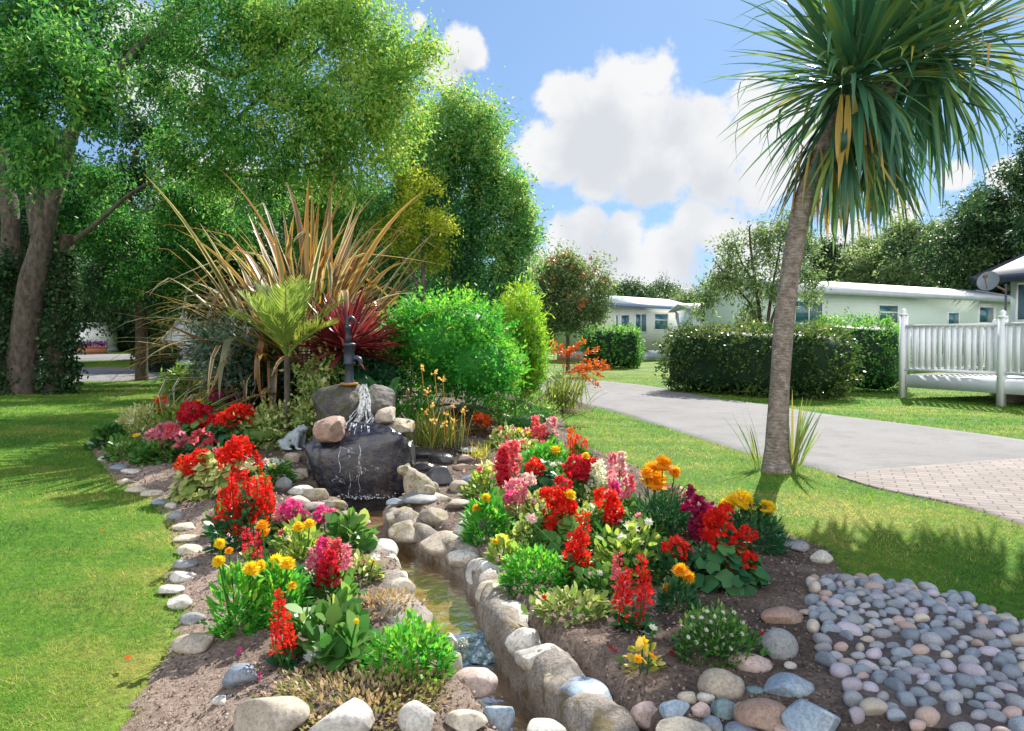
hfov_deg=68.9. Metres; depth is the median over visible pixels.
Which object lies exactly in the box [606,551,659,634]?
salvia
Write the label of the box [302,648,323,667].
dusty miller
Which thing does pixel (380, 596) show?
stonecrop
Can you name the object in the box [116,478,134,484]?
edging stone
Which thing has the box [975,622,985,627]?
pebble
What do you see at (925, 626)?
pebble
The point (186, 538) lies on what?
edging stone
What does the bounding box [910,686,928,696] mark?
pebble
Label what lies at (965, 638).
pebble
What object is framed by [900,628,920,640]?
pebble
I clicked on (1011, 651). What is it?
pebble
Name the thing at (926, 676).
pebble
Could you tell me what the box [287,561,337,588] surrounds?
bedding plant
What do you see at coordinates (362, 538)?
leafy plant
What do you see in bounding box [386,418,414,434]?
boulder
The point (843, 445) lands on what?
road
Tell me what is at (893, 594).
pebble
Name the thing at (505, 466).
snapdragon
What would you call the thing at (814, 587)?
pebble
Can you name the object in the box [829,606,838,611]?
pebble
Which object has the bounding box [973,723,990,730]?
pebble
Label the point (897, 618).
pebble
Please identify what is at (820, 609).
pebble
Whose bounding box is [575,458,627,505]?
snapdragon
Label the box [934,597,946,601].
pebble
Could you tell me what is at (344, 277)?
phormium
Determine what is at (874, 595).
pebble
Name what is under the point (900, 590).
pebble
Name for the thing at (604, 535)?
leafy plant
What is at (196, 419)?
geranium
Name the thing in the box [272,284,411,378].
red cordyline
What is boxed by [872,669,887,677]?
pebble
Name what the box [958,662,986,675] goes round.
pebble
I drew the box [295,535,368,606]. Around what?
snapdragon
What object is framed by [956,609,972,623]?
pebble
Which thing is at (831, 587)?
pebble
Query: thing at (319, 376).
bush
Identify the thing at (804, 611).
stone
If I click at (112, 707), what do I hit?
lawn
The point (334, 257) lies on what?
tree
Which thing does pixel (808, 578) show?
pebble
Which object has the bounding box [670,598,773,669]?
lobelia
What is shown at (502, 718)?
stone
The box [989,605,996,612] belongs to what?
pebble
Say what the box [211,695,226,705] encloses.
stone
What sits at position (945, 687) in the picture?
pebble
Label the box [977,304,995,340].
door
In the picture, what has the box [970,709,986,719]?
pebble
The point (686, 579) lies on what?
marigold
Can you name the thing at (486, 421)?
begonia
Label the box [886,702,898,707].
pebble
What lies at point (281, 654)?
salvia
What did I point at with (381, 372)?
bush
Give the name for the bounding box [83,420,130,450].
leafy plant
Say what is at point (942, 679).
pebble
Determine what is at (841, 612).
pebble
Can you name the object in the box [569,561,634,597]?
bedding plant
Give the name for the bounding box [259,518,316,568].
marigold
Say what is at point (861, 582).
pebble
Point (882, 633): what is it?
pebble
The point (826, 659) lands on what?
pebble
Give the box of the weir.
[435,632,494,664]
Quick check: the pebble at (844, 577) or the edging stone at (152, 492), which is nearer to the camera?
the pebble at (844, 577)
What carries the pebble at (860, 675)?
on the soil
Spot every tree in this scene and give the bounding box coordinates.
[0,0,458,394]
[0,101,300,380]
[0,179,134,357]
[44,296,103,346]
[83,294,171,343]
[113,169,258,342]
[198,165,316,332]
[263,167,450,354]
[339,66,561,329]
[361,147,467,381]
[492,276,555,349]
[527,238,623,373]
[587,274,676,298]
[642,272,694,299]
[660,276,717,302]
[681,206,838,329]
[799,234,851,282]
[805,224,894,283]
[831,204,948,288]
[874,212,966,289]
[902,173,1023,293]
[927,116,1023,295]
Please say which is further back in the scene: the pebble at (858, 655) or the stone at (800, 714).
the pebble at (858, 655)
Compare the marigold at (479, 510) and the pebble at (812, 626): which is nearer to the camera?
the pebble at (812, 626)
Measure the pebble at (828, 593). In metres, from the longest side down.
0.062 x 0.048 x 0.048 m
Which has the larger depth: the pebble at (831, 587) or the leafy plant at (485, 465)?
the leafy plant at (485, 465)
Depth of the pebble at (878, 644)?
2.86 m
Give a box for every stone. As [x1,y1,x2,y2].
[86,440,105,447]
[109,464,127,469]
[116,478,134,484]
[121,469,140,473]
[124,485,149,493]
[140,489,163,496]
[150,498,170,504]
[158,584,184,594]
[164,502,176,508]
[167,510,184,519]
[167,594,191,610]
[169,571,196,582]
[170,633,214,654]
[171,522,194,530]
[172,534,200,541]
[173,559,198,568]
[175,544,201,555]
[179,612,205,624]
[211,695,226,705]
[222,663,257,687]
[233,696,309,730]
[259,440,275,449]
[268,458,284,465]
[275,477,292,488]
[284,452,301,461]
[287,485,312,494]
[290,495,309,505]
[293,471,304,480]
[295,468,309,477]
[303,488,328,499]
[304,502,323,510]
[308,698,374,730]
[324,500,347,510]
[386,498,406,505]
[397,700,435,730]
[402,492,437,504]
[414,462,434,471]
[415,448,434,458]
[418,507,448,526]
[426,465,453,485]
[428,453,453,464]
[434,492,451,501]
[441,632,456,649]
[444,709,487,730]
[445,499,467,508]
[448,651,461,674]
[449,480,468,492]
[452,464,475,470]
[453,519,468,535]
[454,667,497,699]
[458,446,479,453]
[458,454,475,460]
[460,475,473,482]
[484,705,514,730]
[527,718,566,730]
[629,701,657,729]
[655,716,711,730]
[659,700,689,718]
[677,691,696,703]
[690,702,710,717]
[696,692,714,703]
[697,668,744,699]
[701,715,722,730]
[710,698,734,719]
[724,721,757,730]
[728,652,772,672]
[733,698,786,730]
[745,686,763,693]
[758,628,798,659]
[760,606,803,623]
[763,672,814,697]
[773,723,791,730]
[781,698,840,730]
[784,540,809,551]
[784,661,796,668]
[799,609,809,615]
[810,550,832,563]
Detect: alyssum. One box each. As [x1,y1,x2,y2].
[355,607,458,688]
[497,541,575,597]
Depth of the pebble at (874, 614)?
3.16 m
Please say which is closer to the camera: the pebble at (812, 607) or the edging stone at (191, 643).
the edging stone at (191, 643)
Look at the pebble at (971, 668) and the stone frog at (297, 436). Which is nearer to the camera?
the pebble at (971, 668)
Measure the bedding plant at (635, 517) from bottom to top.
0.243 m
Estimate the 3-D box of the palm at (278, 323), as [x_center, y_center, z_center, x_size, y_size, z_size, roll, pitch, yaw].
[-2.299,-0.069,7.597,1.243,1.787,0.771,0,2,0]
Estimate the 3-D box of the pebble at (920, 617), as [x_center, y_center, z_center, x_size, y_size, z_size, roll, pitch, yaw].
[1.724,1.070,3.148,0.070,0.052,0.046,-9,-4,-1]
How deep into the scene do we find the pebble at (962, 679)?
2.54 m
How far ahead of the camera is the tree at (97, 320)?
62.49 m
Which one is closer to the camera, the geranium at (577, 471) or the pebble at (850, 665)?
the pebble at (850, 665)
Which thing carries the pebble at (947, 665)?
on the soil
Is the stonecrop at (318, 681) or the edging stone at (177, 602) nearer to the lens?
the stonecrop at (318, 681)
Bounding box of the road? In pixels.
[40,368,1023,474]
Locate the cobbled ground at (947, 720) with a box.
[821,579,1023,729]
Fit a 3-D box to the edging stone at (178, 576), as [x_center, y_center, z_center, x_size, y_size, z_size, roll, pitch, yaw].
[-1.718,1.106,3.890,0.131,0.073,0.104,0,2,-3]
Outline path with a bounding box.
[40,354,134,360]
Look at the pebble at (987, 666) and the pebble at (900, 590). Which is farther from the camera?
the pebble at (900, 590)
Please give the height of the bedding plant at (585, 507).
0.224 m
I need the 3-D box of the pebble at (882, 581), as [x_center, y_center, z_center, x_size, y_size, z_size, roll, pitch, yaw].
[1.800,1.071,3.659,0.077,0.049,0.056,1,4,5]
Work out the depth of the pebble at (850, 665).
2.70 m
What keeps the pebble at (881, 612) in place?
on the soil
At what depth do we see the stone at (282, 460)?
6.91 m
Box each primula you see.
[268,581,374,659]
[302,609,382,671]
[614,623,665,675]
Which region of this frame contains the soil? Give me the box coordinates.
[91,384,978,730]
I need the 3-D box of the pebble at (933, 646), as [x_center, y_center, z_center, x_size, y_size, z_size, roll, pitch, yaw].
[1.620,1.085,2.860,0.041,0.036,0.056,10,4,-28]
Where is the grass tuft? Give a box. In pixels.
[461,439,495,459]
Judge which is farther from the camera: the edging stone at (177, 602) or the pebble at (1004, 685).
the edging stone at (177, 602)
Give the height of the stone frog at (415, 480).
0.260 m
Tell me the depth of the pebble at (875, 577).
3.75 m
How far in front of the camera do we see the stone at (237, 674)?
2.56 m
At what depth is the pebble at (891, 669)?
2.64 m
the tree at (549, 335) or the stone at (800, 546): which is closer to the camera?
the stone at (800, 546)
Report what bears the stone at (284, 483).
on the soil
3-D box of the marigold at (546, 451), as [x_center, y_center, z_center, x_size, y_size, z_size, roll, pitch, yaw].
[0.299,0.791,6.529,0.572,0.389,0.499,0,2,0]
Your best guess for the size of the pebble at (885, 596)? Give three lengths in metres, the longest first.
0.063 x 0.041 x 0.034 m
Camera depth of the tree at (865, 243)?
49.05 m
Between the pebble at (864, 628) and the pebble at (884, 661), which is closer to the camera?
the pebble at (884, 661)
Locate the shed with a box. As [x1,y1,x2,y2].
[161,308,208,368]
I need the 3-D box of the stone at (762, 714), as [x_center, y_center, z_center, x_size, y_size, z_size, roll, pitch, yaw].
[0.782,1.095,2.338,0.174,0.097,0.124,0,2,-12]
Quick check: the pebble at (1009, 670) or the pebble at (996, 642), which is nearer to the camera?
the pebble at (1009, 670)
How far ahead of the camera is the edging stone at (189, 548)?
4.38 m
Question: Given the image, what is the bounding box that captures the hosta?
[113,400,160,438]
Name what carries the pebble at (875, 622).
on the soil
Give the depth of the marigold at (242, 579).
3.10 m
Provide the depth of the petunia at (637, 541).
3.75 m
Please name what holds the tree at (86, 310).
on the lawn at (112, 707)
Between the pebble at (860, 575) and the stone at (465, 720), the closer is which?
the stone at (465, 720)
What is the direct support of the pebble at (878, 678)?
on the soil
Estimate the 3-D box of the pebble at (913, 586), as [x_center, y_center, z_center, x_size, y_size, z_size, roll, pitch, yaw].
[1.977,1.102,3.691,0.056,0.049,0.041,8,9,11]
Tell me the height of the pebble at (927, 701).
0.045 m
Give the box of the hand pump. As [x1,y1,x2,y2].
[340,316,362,384]
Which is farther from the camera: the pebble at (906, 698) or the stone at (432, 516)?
the stone at (432, 516)
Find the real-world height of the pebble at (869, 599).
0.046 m
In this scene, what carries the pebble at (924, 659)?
on the soil
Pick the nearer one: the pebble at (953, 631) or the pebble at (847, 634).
the pebble at (847, 634)
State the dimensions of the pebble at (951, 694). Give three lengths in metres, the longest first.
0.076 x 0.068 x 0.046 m
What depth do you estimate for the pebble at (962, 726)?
2.24 m
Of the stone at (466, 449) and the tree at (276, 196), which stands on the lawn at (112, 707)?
the tree at (276, 196)
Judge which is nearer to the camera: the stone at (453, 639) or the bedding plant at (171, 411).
the stone at (453, 639)
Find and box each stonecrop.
[253,658,449,730]
[340,585,429,620]
[366,661,451,700]
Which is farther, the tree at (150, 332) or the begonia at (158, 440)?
the tree at (150, 332)
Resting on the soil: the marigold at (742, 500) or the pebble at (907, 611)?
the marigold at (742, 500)
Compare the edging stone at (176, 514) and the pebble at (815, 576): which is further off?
the edging stone at (176, 514)
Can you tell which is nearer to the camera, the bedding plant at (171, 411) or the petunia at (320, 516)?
the petunia at (320, 516)
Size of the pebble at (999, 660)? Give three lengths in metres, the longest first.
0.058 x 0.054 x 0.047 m
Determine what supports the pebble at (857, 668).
on the cobbled ground at (947, 720)
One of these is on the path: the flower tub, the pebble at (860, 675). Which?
the flower tub
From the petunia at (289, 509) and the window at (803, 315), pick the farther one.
the window at (803, 315)
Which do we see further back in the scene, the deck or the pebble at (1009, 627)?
the deck
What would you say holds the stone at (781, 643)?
on the soil
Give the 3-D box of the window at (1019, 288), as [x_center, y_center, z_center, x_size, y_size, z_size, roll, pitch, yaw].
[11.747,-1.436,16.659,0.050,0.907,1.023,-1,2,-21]
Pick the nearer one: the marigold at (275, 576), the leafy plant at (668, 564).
the marigold at (275, 576)
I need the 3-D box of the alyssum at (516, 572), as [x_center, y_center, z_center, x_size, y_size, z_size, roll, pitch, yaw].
[0.106,0.984,3.638,0.418,0.253,0.297,0,2,0]
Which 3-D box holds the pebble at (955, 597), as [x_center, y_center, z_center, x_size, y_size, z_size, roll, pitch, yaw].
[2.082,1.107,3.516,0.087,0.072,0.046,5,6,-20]
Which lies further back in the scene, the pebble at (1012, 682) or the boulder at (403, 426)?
the boulder at (403, 426)
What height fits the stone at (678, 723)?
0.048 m
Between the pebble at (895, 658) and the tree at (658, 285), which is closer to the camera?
the pebble at (895, 658)
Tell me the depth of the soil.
2.96 m
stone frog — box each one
[278,424,307,449]
[397,463,438,499]
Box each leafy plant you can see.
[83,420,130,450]
[100,432,143,461]
[127,442,158,464]
[324,506,379,554]
[472,458,513,484]
[507,503,555,548]
[520,581,617,627]
[573,521,629,565]
[628,536,703,590]
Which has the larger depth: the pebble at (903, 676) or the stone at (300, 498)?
the stone at (300, 498)
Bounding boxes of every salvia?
[202,469,285,554]
[235,527,270,569]
[248,443,274,495]
[265,588,300,669]
[549,510,598,584]
[565,426,597,462]
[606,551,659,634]
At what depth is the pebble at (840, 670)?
2.65 m
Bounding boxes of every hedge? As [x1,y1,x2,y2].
[578,322,646,368]
[652,316,872,400]
[802,307,914,392]
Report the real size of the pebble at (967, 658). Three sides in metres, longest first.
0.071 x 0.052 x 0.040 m
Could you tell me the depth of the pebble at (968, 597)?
3.54 m
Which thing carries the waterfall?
on the boulder at (385, 453)
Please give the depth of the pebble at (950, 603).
3.41 m
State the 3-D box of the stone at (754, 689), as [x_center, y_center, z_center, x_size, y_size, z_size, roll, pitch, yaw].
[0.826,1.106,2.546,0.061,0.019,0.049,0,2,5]
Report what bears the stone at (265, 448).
on the soil
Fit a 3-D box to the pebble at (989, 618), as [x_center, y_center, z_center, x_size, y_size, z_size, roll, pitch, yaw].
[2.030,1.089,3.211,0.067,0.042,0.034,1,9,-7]
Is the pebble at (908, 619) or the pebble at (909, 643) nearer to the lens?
the pebble at (909, 643)
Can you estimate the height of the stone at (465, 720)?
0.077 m
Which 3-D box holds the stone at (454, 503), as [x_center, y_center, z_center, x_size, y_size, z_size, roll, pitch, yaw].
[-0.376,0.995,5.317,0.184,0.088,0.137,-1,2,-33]
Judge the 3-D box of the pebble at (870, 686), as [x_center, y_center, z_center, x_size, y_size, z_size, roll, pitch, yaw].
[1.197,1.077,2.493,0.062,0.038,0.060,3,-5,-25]
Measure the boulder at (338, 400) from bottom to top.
0.438 m
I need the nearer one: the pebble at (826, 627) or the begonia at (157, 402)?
the pebble at (826, 627)
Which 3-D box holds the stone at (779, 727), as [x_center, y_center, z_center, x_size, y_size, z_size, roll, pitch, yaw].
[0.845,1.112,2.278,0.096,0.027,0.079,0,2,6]
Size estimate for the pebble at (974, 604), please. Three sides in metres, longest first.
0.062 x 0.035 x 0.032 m
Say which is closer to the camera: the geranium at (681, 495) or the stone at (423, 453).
the geranium at (681, 495)
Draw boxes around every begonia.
[131,421,188,466]
[141,395,177,425]
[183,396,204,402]
[462,411,498,436]
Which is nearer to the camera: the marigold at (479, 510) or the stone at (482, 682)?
the stone at (482, 682)
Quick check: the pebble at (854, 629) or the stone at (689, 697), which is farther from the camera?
the pebble at (854, 629)
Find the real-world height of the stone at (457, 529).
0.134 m
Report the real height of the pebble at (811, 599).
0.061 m
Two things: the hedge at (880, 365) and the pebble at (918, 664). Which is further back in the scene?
the hedge at (880, 365)
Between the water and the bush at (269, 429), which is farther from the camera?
the bush at (269, 429)
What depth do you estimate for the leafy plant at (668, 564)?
3.67 m
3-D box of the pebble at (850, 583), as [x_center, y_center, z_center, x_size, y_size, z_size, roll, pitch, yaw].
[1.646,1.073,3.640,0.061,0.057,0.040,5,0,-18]
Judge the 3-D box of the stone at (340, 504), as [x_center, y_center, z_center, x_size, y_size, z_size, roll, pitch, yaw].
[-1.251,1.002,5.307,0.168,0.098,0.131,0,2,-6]
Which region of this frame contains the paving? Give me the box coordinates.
[837,458,1023,524]
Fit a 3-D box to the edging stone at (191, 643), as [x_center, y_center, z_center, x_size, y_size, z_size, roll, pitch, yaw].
[-1.295,1.130,3.026,0.173,0.081,0.138,0,2,7]
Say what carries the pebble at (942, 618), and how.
on the soil
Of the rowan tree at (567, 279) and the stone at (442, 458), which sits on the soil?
the stone at (442, 458)
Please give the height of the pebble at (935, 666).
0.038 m
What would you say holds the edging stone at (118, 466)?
on the soil
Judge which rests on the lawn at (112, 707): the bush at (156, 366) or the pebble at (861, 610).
the bush at (156, 366)
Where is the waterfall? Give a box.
[336,384,409,499]
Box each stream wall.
[369,534,435,635]
[383,505,639,730]
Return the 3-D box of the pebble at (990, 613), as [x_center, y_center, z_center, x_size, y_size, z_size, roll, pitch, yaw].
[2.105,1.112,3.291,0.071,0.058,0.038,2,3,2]
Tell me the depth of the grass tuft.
7.13 m
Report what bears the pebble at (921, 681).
on the soil
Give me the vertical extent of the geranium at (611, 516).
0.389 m
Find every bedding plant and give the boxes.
[147,399,196,428]
[189,406,237,437]
[190,442,228,484]
[200,497,235,536]
[259,455,300,483]
[262,513,324,558]
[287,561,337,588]
[348,549,387,584]
[457,466,503,497]
[482,422,532,449]
[496,437,549,464]
[513,487,556,527]
[547,457,574,488]
[564,500,603,533]
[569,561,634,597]
[613,508,672,547]
[678,543,726,573]
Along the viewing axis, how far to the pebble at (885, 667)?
2.69 m
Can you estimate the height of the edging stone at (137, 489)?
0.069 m
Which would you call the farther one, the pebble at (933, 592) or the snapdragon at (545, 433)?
the snapdragon at (545, 433)
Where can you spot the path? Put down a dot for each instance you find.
(103, 357)
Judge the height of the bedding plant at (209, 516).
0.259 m
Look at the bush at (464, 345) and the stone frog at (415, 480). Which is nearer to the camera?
the stone frog at (415, 480)
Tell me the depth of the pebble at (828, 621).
3.06 m
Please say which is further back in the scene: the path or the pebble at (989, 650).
the path
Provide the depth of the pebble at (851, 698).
2.40 m
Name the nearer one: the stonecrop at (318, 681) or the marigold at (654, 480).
the stonecrop at (318, 681)
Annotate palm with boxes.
[223,274,347,438]
[706,0,1023,473]
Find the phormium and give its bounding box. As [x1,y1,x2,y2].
[102,170,455,433]
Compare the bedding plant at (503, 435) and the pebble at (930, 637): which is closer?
the pebble at (930, 637)
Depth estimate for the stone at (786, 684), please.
2.52 m
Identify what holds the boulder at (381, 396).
on the boulder
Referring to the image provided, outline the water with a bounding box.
[346,508,534,730]
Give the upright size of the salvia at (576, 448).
0.431 m
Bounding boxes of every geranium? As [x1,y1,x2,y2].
[164,448,236,503]
[172,400,221,443]
[183,428,220,459]
[198,403,261,454]
[202,386,243,414]
[210,434,263,498]
[488,471,538,526]
[517,456,558,497]
[522,474,597,554]
[549,452,602,506]
[585,487,635,536]
[660,502,771,597]
[662,485,692,530]
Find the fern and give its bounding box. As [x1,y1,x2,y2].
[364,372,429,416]
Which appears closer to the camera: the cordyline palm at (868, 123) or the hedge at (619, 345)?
the cordyline palm at (868, 123)
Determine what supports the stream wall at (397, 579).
on the stream bed
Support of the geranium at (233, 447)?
on the soil
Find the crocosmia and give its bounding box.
[525,336,614,411]
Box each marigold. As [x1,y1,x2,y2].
[198,538,279,641]
[239,519,316,631]
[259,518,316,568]
[458,485,515,545]
[483,533,528,564]
[517,434,571,476]
[630,454,700,549]
[654,562,704,612]
[717,489,794,556]
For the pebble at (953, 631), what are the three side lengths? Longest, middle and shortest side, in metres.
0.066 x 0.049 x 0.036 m
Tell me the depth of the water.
3.82 m
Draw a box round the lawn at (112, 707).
[0,343,1023,730]
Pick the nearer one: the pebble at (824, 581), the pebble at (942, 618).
the pebble at (942, 618)
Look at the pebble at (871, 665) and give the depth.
2.69 m
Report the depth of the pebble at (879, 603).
3.25 m
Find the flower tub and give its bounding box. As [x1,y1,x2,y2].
[77,339,107,353]
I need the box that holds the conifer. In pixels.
[492,265,554,401]
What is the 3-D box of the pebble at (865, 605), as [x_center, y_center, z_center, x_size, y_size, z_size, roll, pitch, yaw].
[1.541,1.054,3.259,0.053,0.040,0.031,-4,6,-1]
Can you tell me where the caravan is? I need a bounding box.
[76,322,122,351]
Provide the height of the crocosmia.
1.277 m
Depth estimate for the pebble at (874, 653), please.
2.79 m
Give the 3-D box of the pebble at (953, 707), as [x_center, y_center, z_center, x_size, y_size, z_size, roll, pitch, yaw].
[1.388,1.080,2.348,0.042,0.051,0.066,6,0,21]
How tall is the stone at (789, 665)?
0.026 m
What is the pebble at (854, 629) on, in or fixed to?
on the cobbled ground at (947, 720)
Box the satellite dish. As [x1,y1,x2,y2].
[977,271,1006,314]
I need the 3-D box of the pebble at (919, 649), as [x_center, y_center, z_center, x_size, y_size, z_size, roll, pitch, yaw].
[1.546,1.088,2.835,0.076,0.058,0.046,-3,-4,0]
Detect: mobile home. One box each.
[556,293,682,359]
[668,303,704,336]
[694,276,1010,367]
[971,254,1023,372]
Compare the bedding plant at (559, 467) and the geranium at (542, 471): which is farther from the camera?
the bedding plant at (559, 467)
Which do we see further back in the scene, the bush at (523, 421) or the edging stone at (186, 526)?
the bush at (523, 421)
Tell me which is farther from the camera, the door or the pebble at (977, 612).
the door
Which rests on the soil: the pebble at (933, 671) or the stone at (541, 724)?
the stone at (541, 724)
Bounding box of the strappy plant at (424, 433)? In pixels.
[405,365,473,450]
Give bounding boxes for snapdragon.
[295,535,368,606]
[488,440,527,514]
[529,415,564,450]
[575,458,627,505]
[600,451,636,503]
[603,473,643,520]
[676,484,717,552]
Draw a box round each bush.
[116,324,151,351]
[128,339,183,371]
[149,358,207,405]
[168,305,275,405]
[222,338,414,406]
[225,380,317,453]
[279,340,360,406]
[365,279,533,413]
[396,385,453,421]
[463,385,576,423]
[493,394,566,432]
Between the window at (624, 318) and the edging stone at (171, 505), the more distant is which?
the window at (624, 318)
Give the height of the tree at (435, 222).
5.998 m
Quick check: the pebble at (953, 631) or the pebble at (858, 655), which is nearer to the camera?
the pebble at (858, 655)
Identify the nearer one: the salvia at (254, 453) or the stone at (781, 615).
the stone at (781, 615)
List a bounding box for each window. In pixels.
[615,314,618,325]
[620,314,629,328]
[635,313,646,332]
[654,313,667,330]
[794,300,823,323]
[878,304,898,324]
[947,312,959,323]
[1015,282,1023,321]
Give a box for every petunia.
[267,496,326,547]
[301,504,350,539]
[525,512,668,586]
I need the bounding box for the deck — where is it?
[898,309,1023,406]
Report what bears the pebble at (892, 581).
on the soil
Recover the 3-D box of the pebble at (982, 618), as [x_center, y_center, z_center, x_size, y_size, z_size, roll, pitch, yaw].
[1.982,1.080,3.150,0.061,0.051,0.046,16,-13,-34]
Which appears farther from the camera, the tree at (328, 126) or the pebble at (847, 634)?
the tree at (328, 126)
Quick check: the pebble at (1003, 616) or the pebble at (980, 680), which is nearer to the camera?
the pebble at (980, 680)
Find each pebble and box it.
[804,593,819,604]
[806,576,817,581]
[806,618,819,633]
[808,580,820,593]
[808,605,816,609]
[808,610,819,619]
[810,574,819,580]
[813,633,831,643]
[814,642,831,651]
[815,651,836,668]
[816,601,826,606]
[816,606,830,612]
[818,578,834,585]
[818,611,836,622]
[819,590,832,596]
[819,595,828,600]
[821,623,841,633]
[822,620,834,624]
[825,574,834,580]
[826,598,844,607]
[827,583,836,590]
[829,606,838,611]
[829,651,842,659]
[830,662,851,678]
[831,594,845,599]
[833,642,848,650]
[835,581,842,587]
[835,609,847,615]
[836,574,856,583]
[836,621,862,635]
[837,588,847,594]
[838,658,856,664]
[839,630,852,640]
[841,677,862,691]
[843,592,857,597]
[843,605,852,610]
[843,690,862,707]
[844,580,855,586]
[844,596,860,604]
[844,614,864,624]
[844,663,854,668]
[845,586,856,591]
[848,610,859,614]
[848,706,864,724]
[850,651,865,658]
[853,664,871,673]
[854,573,868,579]
[854,590,866,595]
[855,643,864,651]
[856,578,869,586]
[856,672,868,678]
[857,608,864,613]
[857,625,869,632]
[857,659,879,669]
[859,588,870,594]
[859,602,870,607]
[859,697,888,715]
[860,636,874,642]
[863,581,883,590]
[863,596,873,602]
[863,681,878,691]
[864,611,878,617]
[864,623,874,628]
[865,647,881,658]
[868,618,881,626]
[869,575,883,579]
[869,592,884,600]
[869,641,884,648]
[870,588,882,592]
[871,628,891,637]
[871,673,885,683]
[872,578,886,584]
[872,599,885,607]
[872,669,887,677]
[876,691,888,700]
[878,609,886,616]
[879,657,891,664]
[880,593,890,598]
[880,618,893,624]
[881,665,890,669]
[883,583,892,589]
[883,677,905,691]
[884,607,900,614]
[885,599,904,608]
[885,642,899,647]
[886,578,895,583]
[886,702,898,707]
[886,708,905,721]
[888,592,899,597]
[888,625,900,631]
[888,667,901,672]
[890,647,912,657]
[890,655,901,661]
[891,669,911,683]
[892,615,905,622]
[893,587,905,593]
[894,660,911,668]
[895,582,912,588]
[895,596,909,604]
[896,621,916,628]
[896,691,917,705]
[900,579,914,583]
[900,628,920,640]
[902,607,914,615]
[902,666,924,674]
[904,589,923,599]
[904,593,917,601]
[905,617,914,623]
[905,639,913,647]
[907,602,918,608]
[908,584,917,588]
[909,644,929,654]
[909,719,925,730]
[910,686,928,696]
[911,655,934,664]
[911,662,926,667]
[913,613,929,621]
[914,607,928,613]
[914,706,940,726]
[916,673,930,679]
[916,679,929,684]
[917,623,930,630]
[918,582,937,591]
[918,696,937,706]
[919,590,928,595]
[920,632,944,645]
[921,597,936,606]
[924,668,940,675]
[924,681,943,692]
[926,589,939,596]
[926,663,940,670]
[927,643,941,650]
[929,619,944,627]
[930,626,951,640]
[931,603,947,613]
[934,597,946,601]
[934,614,946,622]
[934,674,954,687]
[935,600,947,605]
[936,658,956,671]
[938,689,963,702]
[940,650,952,657]
[942,685,952,690]
[944,627,958,634]
[944,645,958,652]
[945,601,959,606]
[945,700,960,715]
[946,593,962,602]
[946,606,955,612]
[947,590,958,593]
[948,618,964,628]
[949,721,974,730]
[951,673,975,687]
[955,640,967,648]
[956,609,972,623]
[958,655,979,664]
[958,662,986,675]
[959,591,975,603]
[959,635,972,640]
[959,688,973,698]
[962,604,973,608]
[964,647,980,657]
[967,700,984,709]
[969,628,995,639]
[970,601,977,606]
[970,639,984,645]
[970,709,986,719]
[972,676,985,684]
[973,610,982,615]
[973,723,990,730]
[975,615,987,623]
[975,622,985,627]
[975,692,994,700]
[977,603,991,612]
[978,614,992,620]
[978,646,1000,656]
[981,676,994,681]
[982,662,992,671]
[983,611,996,614]
[983,685,1004,697]
[983,701,1001,709]
[983,708,1006,722]
[987,638,1007,647]
[987,670,1007,680]
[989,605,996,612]
[989,614,1000,620]
[991,628,1005,636]
[991,726,1010,730]
[992,655,1007,665]
[995,682,1017,690]
[996,652,1016,664]
[997,614,1016,619]
[998,622,1018,633]
[1001,638,1011,646]
[1001,663,1022,678]
[1001,679,1018,687]
[1001,706,1021,718]
[1003,650,1015,654]
[1004,693,1023,709]
[1007,716,1023,730]
[1008,634,1023,645]
[1009,618,1019,625]
[1015,647,1023,653]
[1016,653,1023,659]
[1016,661,1023,671]
[1016,677,1023,684]
[1019,619,1023,626]
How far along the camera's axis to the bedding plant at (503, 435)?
7.63 m
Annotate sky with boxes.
[0,0,1023,300]
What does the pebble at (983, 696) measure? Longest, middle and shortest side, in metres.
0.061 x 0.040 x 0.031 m
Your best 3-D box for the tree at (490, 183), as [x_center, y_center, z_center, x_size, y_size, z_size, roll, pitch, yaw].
[-1.925,-4.235,22.094,7.430,9.491,4.066,1,2,19]
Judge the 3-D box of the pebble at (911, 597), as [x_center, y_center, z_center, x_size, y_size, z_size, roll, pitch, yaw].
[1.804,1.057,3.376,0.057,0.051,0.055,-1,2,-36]
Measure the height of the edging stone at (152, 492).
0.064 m
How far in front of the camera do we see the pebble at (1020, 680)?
2.57 m
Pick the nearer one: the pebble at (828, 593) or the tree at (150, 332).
the pebble at (828, 593)
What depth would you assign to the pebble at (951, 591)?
3.64 m
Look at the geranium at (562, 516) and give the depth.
4.26 m
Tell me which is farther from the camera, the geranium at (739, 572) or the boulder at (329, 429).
the boulder at (329, 429)
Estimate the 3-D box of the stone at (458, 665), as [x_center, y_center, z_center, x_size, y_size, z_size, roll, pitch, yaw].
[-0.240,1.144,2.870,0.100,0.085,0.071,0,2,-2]
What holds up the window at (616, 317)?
in the mobile home at (652, 318)
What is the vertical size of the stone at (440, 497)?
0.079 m
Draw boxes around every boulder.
[305,421,412,509]
[311,384,362,421]
[312,416,345,442]
[357,384,394,420]
[375,406,395,424]
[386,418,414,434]
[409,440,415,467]

